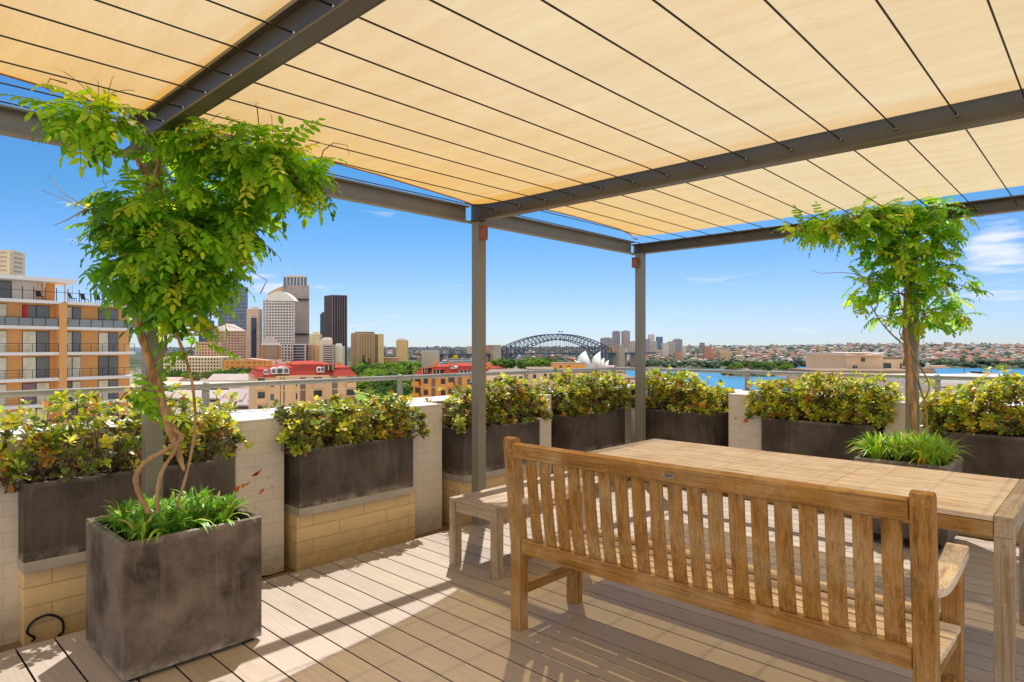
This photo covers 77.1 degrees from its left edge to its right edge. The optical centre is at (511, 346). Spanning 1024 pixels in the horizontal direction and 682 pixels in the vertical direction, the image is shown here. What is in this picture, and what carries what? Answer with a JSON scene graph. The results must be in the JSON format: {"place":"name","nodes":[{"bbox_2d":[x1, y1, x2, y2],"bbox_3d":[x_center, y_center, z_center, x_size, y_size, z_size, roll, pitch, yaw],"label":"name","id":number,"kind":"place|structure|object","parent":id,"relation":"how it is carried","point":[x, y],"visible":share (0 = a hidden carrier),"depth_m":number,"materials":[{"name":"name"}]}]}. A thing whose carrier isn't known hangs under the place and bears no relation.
{"place":"outdoors","nodes":[
{"label":"outdoors","id":0,"kind":"place"},
{"bbox_2d":[0,274,134,426],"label":"apartment building","id":1,"kind":"structure","parent":0,"point":[48,342],"depth_m":73.72,"materials":[{"name":"orange brick"}]},
{"bbox_2d":[0,330,6,351],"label":"window","id":2,"kind":"structure","parent":1,"relation":"in","point":[3,333],"depth_m":70.19,"materials":[{"name":"beige glass"}]},
{"bbox_2d":[0,357,6,378],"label":"window","id":3,"kind":"structure","parent":1,"relation":"in","point":[3,360],"depth_m":70.19,"materials":[{"name":"beige glass"}]},
{"bbox_2d":[22,305,49,325],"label":"window","id":4,"kind":"structure","parent":1,"relation":"in","point":[28,311],"depth_m":72.65,"materials":[{"name":"grey glass"}]},
{"bbox_2d":[22,331,49,351],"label":"window","id":5,"kind":"structure","parent":1,"relation":"in","point":[27,336],"depth_m":72.73,"materials":[{"name":"grey glass"}]},
{"bbox_2d":[22,357,49,377],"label":"window","id":6,"kind":"structure","parent":1,"relation":"in","point":[29,364],"depth_m":72.65,"materials":[{"name":"grey glass"}]},
{"bbox_2d":[22,382,49,404],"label":"window","id":7,"kind":"structure","parent":1,"relation":"in","point":[40,385],"depth_m":72.77,"materials":[{"name":"glass"}]},
{"bbox_2d":[22,408,49,425],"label":"window","id":8,"kind":"structure","parent":1,"relation":"in","point":[39,410],"depth_m":72.93,"materials":[{"name":"beige glass"}]},
{"bbox_2d":[67,307,80,319],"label":"window","id":9,"kind":"structure","parent":1,"relation":"in","point":[72,312],"depth_m":75.91,"materials":[{"name":"grey glass"}]},
{"bbox_2d":[67,332,80,351],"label":"window","id":10,"kind":"structure","parent":1,"relation":"in","point":[72,337],"depth_m":75.86,"materials":[{"name":"grey glass"}]},
{"bbox_2d":[67,356,80,376],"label":"window","id":11,"kind":"structure","parent":1,"relation":"in","point":[73,362],"depth_m":75.82,"materials":[{"name":"beige metal"}]},
{"bbox_2d":[67,381,80,401],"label":"window","id":12,"kind":"structure","parent":1,"relation":"in","point":[70,384],"depth_m":75.82,"materials":[{"name":"grey glass"}]},
{"bbox_2d":[98,308,117,327],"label":"window","id":13,"kind":"structure","parent":1,"relation":"in","point":[114,312],"depth_m":79.18,"materials":[{"name":"grey glass"}]},
{"bbox_2d":[98,332,117,351],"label":"window","id":14,"kind":"structure","parent":1,"relation":"in","point":[107,339],"depth_m":78.98,"materials":[{"name":"grey glass"}]},
{"bbox_2d":[98,356,117,375],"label":"window","id":15,"kind":"structure","parent":1,"relation":"in","point":[107,363],"depth_m":78.90,"materials":[{"name":"grey glass"}]},
{"bbox_2d":[98,379,117,399],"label":"window","id":16,"kind":"structure","parent":1,"relation":"in","point":[101,383],"depth_m":79.03,"materials":[{"name":"grey glass"}]},
{"bbox_2d":[248,361,356,409],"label":"apartment block","id":17,"kind":"structure","parent":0,"point":[261,396],"depth_m":133.58,"materials":[{"name":"stone"}]},
{"bbox_2d":[356,368,412,401],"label":"park lawn","id":18,"kind":"structure","parent":0,"point":[362,396],"depth_m":538.92,"materials":[{"name":"green plant"}]},
{"bbox_2d":[412,362,502,397],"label":"apartment block","id":19,"kind":"structure","parent":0,"point":[425,387],"depth_m":154.70,"materials":[{"name":"orange brick"}]},
{"bbox_2d":[487,369,522,391],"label":"rooftop building","id":20,"kind":"structure","parent":0,"point":[519,376],"depth_m":62.00,"materials":[{"name":"beige concrete"}]},
{"bbox_2d":[0,75,1023,346],"label":"sky","id":21,"kind":"structure","parent":0,"point":[401,274],"materials":[{"name":"blue"}]},
{"bbox_2d":[526,367,557,388],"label":"rooftop building","id":22,"kind":"structure","parent":0,"point":[537,376],"depth_m":70.00,"materials":[{"name":"beige concrete"}]},
{"bbox_2d":[551,362,584,368],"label":"rooftop building","id":23,"kind":"structure","parent":0,"point":[563,365],"depth_m":180.00,"materials":[{"name":"orange brick"}]},
{"bbox_2d":[130,347,1023,413],"bbox_3d":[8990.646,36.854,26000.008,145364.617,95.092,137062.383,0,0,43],"label":"ground","id":24,"kind":"structure","parent":0,"point":[135,360],"depth_m":2378.32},
{"bbox_2d":[0,250,24,275],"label":"tower","id":25,"kind":"structure","parent":24,"relation":"on","point":[12,262],"depth_m":601.81,"materials":[{"name":"grey concrete"}]},
{"bbox_2d":[164,390,227,405],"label":"wharf shed","id":26,"kind":"structure","parent":24,"relation":"on","point":[198,393],"depth_m":472.75,"materials":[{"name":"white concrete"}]},
{"bbox_2d":[163,356,240,377],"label":"stone building","id":27,"kind":"structure","parent":24,"relation":"on","point":[199,364],"depth_m":820.35,"materials":[{"name":"beige stone"}]},
{"bbox_2d":[164,382,247,389],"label":"wharf shed","id":28,"kind":"structure","parent":24,"relation":"on","point":[202,382],"depth_m":560.00,"materials":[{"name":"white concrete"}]},
{"bbox_2d":[195,342,227,355],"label":"stone building","id":29,"kind":"structure","parent":24,"relation":"on","point":[205,350],"depth_m":900.09,"materials":[{"name":"brown stone"}]},
{"bbox_2d":[207,374,248,381],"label":"wharf shed","id":30,"kind":"structure","parent":24,"relation":"on","point":[228,377],"depth_m":642.73,"materials":[{"name":"white metal"}]},
{"bbox_2d":[213,324,246,358],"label":"office tower","id":31,"kind":"structure","parent":24,"relation":"on","point":[236,339],"depth_m":1083.39,"materials":[{"name":"beige concrete"}]},
{"bbox_2d":[218,287,247,330],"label":"office tower","id":32,"kind":"structure","parent":24,"relation":"on","point":[242,322],"depth_m":1254.12,"materials":[{"name":"blue glass"}]},
{"bbox_2d":[220,388,248,410],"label":"office","id":33,"kind":"structure","parent":24,"relation":"on","point":[243,399],"depth_m":432.99,"materials":[{"name":"white concrete"}]},
{"bbox_2d":[224,358,275,369],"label":"brick hall","id":34,"kind":"structure","parent":24,"relation":"on","point":[246,363],"depth_m":790.11,"materials":[{"name":"brick"}]},
{"bbox_2d":[247,307,261,358],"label":"office tower","id":35,"kind":"structure","parent":24,"relation":"on","point":[254,329],"depth_m":1179.65,"materials":[{"name":"beige stone"}]},
{"bbox_2d":[261,337,280,359],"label":"office","id":36,"kind":"structure","parent":24,"relation":"on","point":[270,348],"depth_m":951.00,"materials":[{"name":"brown stone"}]},
{"bbox_2d":[263,291,297,345],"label":"office tower","id":37,"kind":"structure","parent":24,"relation":"on","point":[279,316],"depth_m":1151.71,"materials":[{"name":"grey glass"}]},
{"bbox_2d":[281,344,292,361],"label":"office","id":38,"kind":"structure","parent":24,"relation":"on","point":[286,352],"depth_m":1009.78,"materials":[{"name":"white concrete"}]},
{"bbox_2d":[283,270,308,343],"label":"office tower","id":39,"kind":"structure","parent":24,"relation":"on","point":[296,286],"depth_m":1212.97,"materials":[{"name":"concrete"}]},
{"bbox_2d":[292,344,308,361],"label":"office","id":40,"kind":"structure","parent":24,"relation":"on","point":[299,352],"depth_m":985.16,"materials":[{"name":"blue glass"}]},
{"bbox_2d":[309,332,321,344],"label":"office tower","id":41,"kind":"structure","parent":24,"relation":"on","point":[315,338],"depth_m":1119.69,"materials":[{"name":"beige concrete"}]},
{"bbox_2d":[319,337,335,363],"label":"office","id":42,"kind":"structure","parent":24,"relation":"on","point":[326,351],"depth_m":975.39,"materials":[{"name":"beige concrete"}]},
{"bbox_2d":[324,295,346,365],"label":"office tower","id":43,"kind":"structure","parent":24,"relation":"on","point":[335,318],"depth_m":1296.21,"materials":[{"name":"stone"}]},
{"bbox_2d":[334,343,344,364],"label":"office","id":44,"kind":"structure","parent":24,"relation":"on","point":[339,348],"depth_m":985.17,"materials":[{"name":"white concrete"}]},
{"bbox_2d":[351,332,383,366],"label":"hotel","id":45,"kind":"structure","parent":24,"relation":"on","point":[368,345],"depth_m":1054.22,"materials":[{"name":"brown stone"}]},
{"bbox_2d":[167,345,628,360],"bbox_3d":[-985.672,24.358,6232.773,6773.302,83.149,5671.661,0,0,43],"label":"western suburbs","id":46,"kind":"object","parent":24,"relation":"on","point":[413,351],"visible":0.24,"depth_m":4716.57,"materials":[{"name":"green plant"}]},
{"bbox_2d":[396,338,407,361],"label":"apartment tower","id":47,"kind":"structure","parent":24,"relation":"on","point":[402,349],"depth_m":1199.79,"materials":[{"name":"beige stone"}]},
{"bbox_2d":[421,351,439,366],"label":"ribbed block","id":48,"kind":"structure","parent":24,"relation":"on","point":[429,358],"depth_m":799.90,"materials":[{"name":"grey concrete"}]},
{"bbox_2d":[413,331,655,366],"bbox_3d":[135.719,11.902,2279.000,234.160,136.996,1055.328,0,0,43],"label":"arch bridge","id":49,"kind":"structure","parent":24,"relation":"on","point":[618,358],"depth_m":2298.17,"materials":[{"name":"metal"}]},
{"bbox_2d":[575,351,614,367],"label":"shell concert hall","id":50,"kind":"structure","parent":24,"relation":"on","point":[597,361],"depth_m":1537.56,"materials":[{"name":"stone"}]},
{"bbox_2d":[612,331,619,352],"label":"distant tower","id":51,"kind":"structure","parent":24,"relation":"on","point":[616,337],"depth_m":3350.09,"materials":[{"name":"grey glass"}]},
{"bbox_2d":[621,330,629,351],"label":"distant tower","id":52,"kind":"structure","parent":24,"relation":"on","point":[625,337],"depth_m":3400.06,"materials":[{"name":"grey concrete"}]},
{"bbox_2d":[384,343,1023,367],"bbox_3d":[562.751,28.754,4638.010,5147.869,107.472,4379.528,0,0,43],"label":"hillside woods","id":53,"kind":"object","parent":24,"relation":"on","point":[653,361],"visible":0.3,"depth_m":2845.07,"materials":[{"name":"green plant"}]},
{"bbox_2d":[717,350,730,359],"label":"distant tower","id":54,"kind":"structure","parent":24,"relation":"on","point":[725,354],"depth_m":2600.08,"materials":[{"name":"beige stone"}]},
{"bbox_2d":[627,342,1023,362],"bbox_3d":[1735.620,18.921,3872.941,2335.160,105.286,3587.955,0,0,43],"label":"hillside houses","id":55,"kind":"structure","parent":24,"relation":"on","point":[747,352],"depth_m":3207.88,"materials":[{"name":"multicoloured brick"}]},
{"bbox_2d":[883,356,902,368],"bbox_3d":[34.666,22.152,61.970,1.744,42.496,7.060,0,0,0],"label":"rooftop building","id":56,"kind":"structure","parent":24,"relation":"on","point":[893,362],"depth_m":58.50,"materials":[{"name":"beige concrete"}]},
{"bbox_3d":[0.759,22.555,1.796,8.160,41.690,10.255,0,0,43],"label":"terrace building","id":57,"kind":"object","parent":24,"relation":"on","visible":0},
{"bbox_2d":[0,478,1018,652],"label":"roof slab","id":58,"kind":"structure","parent":57,"relation":"on","point":[16,645],"depth_m":5.00,"materials":[{"name":"concrete"}]},
{"bbox_2d":[0,434,22,645],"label":"brick pier","id":59,"kind":"structure","parent":58,"relation":"on","point":[9,601],"depth_m":3.24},
{"bbox_2d":[26,614,64,641],"bbox_3d":[-2.493,1.092,3.279,0.374,0.903,0.168,0,0,2],"label":"irrigation hose","id":60,"kind":"object","parent":58,"relation":"on","point":[42,616],"visible":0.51,"depth_m":3.25,"materials":[{"name":"black rubber"}]},
{"bbox_2d":[17,551,85,645],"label":"block plinth","id":61,"kind":"structure","parent":58,"relation":"on","point":[55,585],"depth_m":3.29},
{"bbox_2d":[18,453,216,562],"bbox_3d":[-2.240,0.874,3.656,0.413,0.389,0.937,0,0,43],"label":"planter trough","id":62,"kind":"object","parent":61,"relation":"on","point":[54,514],"visible":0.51,"depth_m":3.33,"materials":[{"name":"concrete"}]},
{"bbox_2d":[0,377,253,493],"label":"shrub","id":63,"kind":"object","parent":62,"relation":"on","point":[40,442],"visible":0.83,"depth_m":3.46,"materials":[{"name":"green plant"}]},
{"bbox_2d":[215,414,283,574],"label":"brick pier","id":64,"kind":"structure","parent":58,"relation":"on","point":[255,476],"depth_m":4.21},
{"bbox_2d":[0,387,590,470],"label":"parapet wall","id":65,"kind":"structure","parent":58,"relation":"on","point":[435,399],"depth_m":3.97,"materials":[{"name":"paint"}]},
{"bbox_2d":[0,366,615,413],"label":"handrail","id":66,"kind":"object","parent":65,"relation":"on","point":[204,387],"visible":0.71,"depth_m":4.93,"materials":[{"name":"grey metal"}]},
{"bbox_2d":[284,486,414,571],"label":"block plinth","id":67,"kind":"structure","parent":58,"relation":"on","point":[321,534],"depth_m":4.55,"materials":[{"name":"beige brick"}]},
{"bbox_2d":[284,432,412,508],"bbox_3d":[-1.229,0.874,4.727,0.413,0.389,0.942,0,0,43],"label":"planter trough","id":68,"kind":"object","parent":67,"relation":"on","point":[315,476],"visible":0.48,"depth_m":4.51,"materials":[{"name":"concrete"}]},
{"bbox_2d":[260,389,430,456],"bbox_3d":[-1.204,0.518,4.704,0.602,0.439,1.260,0,0,43],"label":"shrub","id":69,"kind":"object","parent":68,"relation":"on","point":[339,426],"visible":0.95,"depth_m":4.54,"materials":[{"name":"green plant"}]},
{"bbox_2d":[389,402,441,534],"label":"brick pier","id":70,"kind":"structure","parent":58,"relation":"on","point":[427,468],"depth_m":5.22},
{"bbox_2d":[442,462,539,525],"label":"block plinth","id":71,"kind":"structure","parent":58,"relation":"on","point":[454,485],"depth_m":5.46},
{"bbox_2d":[442,418,539,475],"bbox_3d":[-0.221,0.874,5.797,0.413,0.389,0.963,0,0,43],"label":"planter trough","id":72,"kind":"object","parent":71,"relation":"on","point":[456,454],"visible":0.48,"depth_m":5.51,"materials":[{"name":"concrete"}]},
{"bbox_2d":[424,372,553,433],"bbox_3d":[-0.195,0.495,5.777,0.613,0.519,1.260,0,0,43],"label":"shrub","id":73,"kind":"object","parent":72,"relation":"on","point":[496,410],"visible":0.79,"depth_m":5.66,"materials":[{"name":"green plant"}]},
{"bbox_2d":[0,481,1023,681],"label":"deck","id":74,"kind":"structure","parent":58,"relation":"on","point":[422,609],"depth_m":3.13,"materials":[{"name":"beige wood"}]},
{"bbox_2d":[86,498,261,680],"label":"square planter","id":75,"kind":"object","parent":74,"relation":"on","point":[168,600],"visible":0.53,"depth_m":2.84,"materials":[{"name":"concrete"}]},
{"bbox_2d":[89,484,257,543],"bbox_3d":[-1.601,0.777,3.069,0.694,0.156,0.724,0,0,43],"label":"strap leaf groundcover","id":76,"kind":"object","parent":75,"relation":"on","point":[203,508],"visible":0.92,"depth_m":2.96,"materials":[{"name":"green plant"}]},
{"bbox_2d":[0,0,1023,525],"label":"pergola","id":77,"kind":"object","parent":74,"relation":"on","point":[290,32],"visible":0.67,"depth_m":3.36,"materials":[{"name":"fabric"}]},
{"bbox_2d":[0,0,296,115],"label":"shade cloth","id":78,"kind":"object","parent":77,"relation":"attached to","point":[216,22],"visible":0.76,"depth_m":2.28,"materials":[{"name":"beige fabric"}]},
{"bbox_2d":[0,71,348,514],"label":"wisteria vine","id":79,"kind":"object","parent":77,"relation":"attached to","point":[173,266],"visible":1,"depth_m":2.96,"materials":[{"name":"green plant"}]},
{"bbox_2d":[478,226,487,240],"bbox_3d":[-0.226,-0.888,5.033,0.081,0.107,0.065,0,0,43],"label":"post lamp","id":80,"kind":"object","parent":77,"relation":"attached to","point":[483,233],"visible":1,"depth_m":5.00,"materials":[{"name":"orange metal"}]},
{"bbox_2d":[198,0,1023,204],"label":"shade cloth","id":81,"kind":"object","parent":77,"relation":"attached to","point":[956,46],"visible":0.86,"depth_m":2.62,"materials":[{"name":"beige fabric"}]},
{"bbox_2d":[548,118,1023,239],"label":"shade cloth","id":82,"kind":"object","parent":77,"relation":"attached to","point":[958,162],"visible":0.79,"depth_m":4.39,"materials":[{"name":"beige fabric"}]},
{"bbox_2d":[771,195,993,438],"bbox_3d":[2.875,-0.230,5.008,1.635,2.001,0.744,0,0,4],"label":"wisteria vine","id":83,"kind":"object","parent":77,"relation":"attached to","point":[885,242],"visible":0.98,"depth_m":4.89,"materials":[{"name":"green plant"}]},
{"bbox_2d":[449,471,600,580],"bbox_3d":[0.162,1.183,4.428,0.430,0.433,1.195,0,0,43],"label":"backless bench","id":84,"kind":"object","parent":74,"relation":"on","point":[491,504],"visible":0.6,"depth_m":4.06,"materials":[{"name":"brown wood"}]},
{"bbox_2d":[503,436,968,681],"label":"garden bench","id":85,"kind":"object","parent":74,"relation":"on","point":[921,634],"visible":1,"depth_m":2.37,"materials":[{"name":"brown wood"}]},
{"bbox_2d":[579,438,1023,681],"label":"dining table","id":86,"kind":"object","parent":74,"relation":"on","point":[973,503],"visible":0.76,"depth_m":3.21,"materials":[{"name":"brown wood"}]},
{"bbox_2d":[854,453,962,549],"bbox_3d":[2.887,1.084,4.679,0.570,0.572,0.570,0,0,43],"label":"square planter","id":87,"kind":"object","parent":74,"relation":"on","point":[945,536],"visible":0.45,"depth_m":4.46,"materials":[{"name":"concrete"}]},
{"bbox_2d":[838,427,975,465],"bbox_3d":[2.867,0.718,4.697,0.862,0.244,0.868,0,0,43],"label":"strap leaf groundcover","id":88,"kind":"object","parent":87,"relation":"on","point":[923,448],"visible":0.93,"depth_m":4.58,"materials":[{"name":"green plant"}]},
{"bbox_2d":[509,394,551,470],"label":"brick pier","id":89,"kind":"structure","parent":58,"relation":"on","point":[545,434],"depth_m":6.29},
{"bbox_2d":[551,464,613,485],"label":"block plinth","id":90,"kind":"structure","parent":58,"relation":"on","point":[596,474],"depth_m":6.74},
{"bbox_2d":[551,408,624,451],"bbox_3d":[0.756,0.874,6.832,0.413,0.389,0.973,0,0,43],"label":"planter trough","id":91,"kind":"object","parent":90,"relation":"on","point":[590,432],"visible":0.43,"depth_m":6.57,"materials":[{"name":"concrete"}]},
{"bbox_2d":[534,367,634,417],"bbox_3d":[0.806,0.475,6.831,0.622,0.540,1.345,0,0,43],"label":"shrub","id":92,"kind":"object","parent":91,"relation":"on","point":[578,389],"visible":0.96,"depth_m":6.63,"materials":[{"name":"green plant"}]},
{"bbox_2d":[600,387,630,477],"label":"brick pier","id":93,"kind":"structure","parent":58,"relation":"on","point":[627,426],"depth_m":7.32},
{"bbox_2d":[646,480,723,493],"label":"block plinth","id":94,"kind":"structure","parent":58,"relation":"on","point":[664,484],"depth_m":6.80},
{"bbox_2d":[646,407,728,446],"bbox_3d":[1.883,0.874,6.950,0.825,0.389,0.413,0,0,43],"label":"planter trough","id":95,"kind":"object","parent":94,"relation":"on","point":[692,427],"visible":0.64,"depth_m":6.73,"materials":[{"name":"concrete"}]},
{"bbox_2d":[630,365,734,415],"bbox_3d":[1.828,0.474,6.956,1.114,0.565,0.576,0,0,43],"label":"shrub","id":96,"kind":"object","parent":95,"relation":"on","point":[706,401],"visible":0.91,"depth_m":6.76,"materials":[{"name":"green plant"}]},
{"bbox_2d":[728,392,772,498],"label":"brick pier","id":97,"kind":"structure","parent":58,"relation":"on","point":[745,433],"depth_m":6.38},
{"bbox_2d":[768,500,851,516],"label":"block plinth","id":98,"kind":"structure","parent":58,"relation":"on","point":[822,510],"depth_m":5.86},
{"bbox_2d":[762,416,884,460],"bbox_3d":[2.897,0.874,5.994,0.971,0.389,0.413,0,0,43],"label":"planter trough","id":99,"kind":"object","parent":98,"relation":"on","point":[813,438],"visible":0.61,"depth_m":5.85,"materials":[{"name":"concrete"}]},
{"bbox_2d":[743,370,904,429],"bbox_3d":[2.869,0.472,5.967,1.383,0.533,0.596,0,0,43],"label":"shrub","id":100,"kind":"object","parent":99,"relation":"on","point":[777,408],"visible":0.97,"depth_m":5.83,"materials":[{"name":"green plant"}]},
{"bbox_2d":[885,400,937,439],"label":"brick pier","id":101,"kind":"structure","parent":58,"relation":"on","point":[899,420],"depth_m":5.44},
{"bbox_2d":[958,520,1018,543],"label":"block plinth","id":102,"kind":"structure","parent":58,"relation":"on","point":[983,537],"depth_m":5.03,"materials":[{"name":"beige brick"}]},
{"bbox_2d":[939,428,1023,479],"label":"planter trough","id":103,"kind":"object","parent":102,"relation":"on","point":[998,455],"visible":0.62,"depth_m":4.96,"materials":[{"name":"concrete"}]},
{"bbox_2d":[919,362,1023,436],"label":"shrub","id":104,"kind":"object","parent":103,"relation":"on","point":[952,414],"visible":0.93,"depth_m":5.03,"materials":[{"name":"green plant"}]},
{"bbox_2d":[613,384,1023,442],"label":"parapet wall","id":105,"kind":"structure","parent":57,"relation":"on","point":[735,391],"depth_m":6.41,"materials":[{"name":"paint"}]},
{"bbox_2d":[615,367,1023,394],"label":"handrail","id":106,"kind":"object","parent":105,"relation":"on","point":[937,378],"visible":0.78,"depth_m":6.67,"materials":[{"name":"grey metal"}]},
{"bbox_2d":[558,370,623,382],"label":"rooftop building","id":107,"kind":"structure","parent":0,"point":[619,372],"depth_m":75.00,"materials":[{"name":"beige"}]},
{"bbox_2d":[621,367,1023,391],"bbox_3d":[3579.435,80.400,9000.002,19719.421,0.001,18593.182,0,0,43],"label":"harbour water","id":108,"kind":"structure","parent":0,"point":[732,382],"depth_m":1752.50,"materials":[{"name":"blue liquid"}]},
{"bbox_2d":[440,353,471,364],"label":"cruise ship","id":109,"kind":"object","parent":108,"relation":"on","point":[455,360],"visible":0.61,"depth_m":1702.00,"materials":[{"name":"white metal"}]},
{"bbox_2d":[802,352,883,367],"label":"rooftop building","id":110,"kind":"structure","parent":0,"point":[843,360],"depth_m":58.67,"materials":[{"name":"beige concrete"}]},
{"bbox_2d":[788,368,935,393],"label":"rooftop building","id":111,"kind":"structure","parent":0,"point":[875,370],"depth_m":52.35,"materials":[{"name":"beige concrete"}]},
{"bbox_2d":[863,374,1023,402],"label":"rooftop building","id":112,"kind":"structure","parent":0,"point":[944,383],"depth_m":36.94,"materials":[{"name":"white concrete"}]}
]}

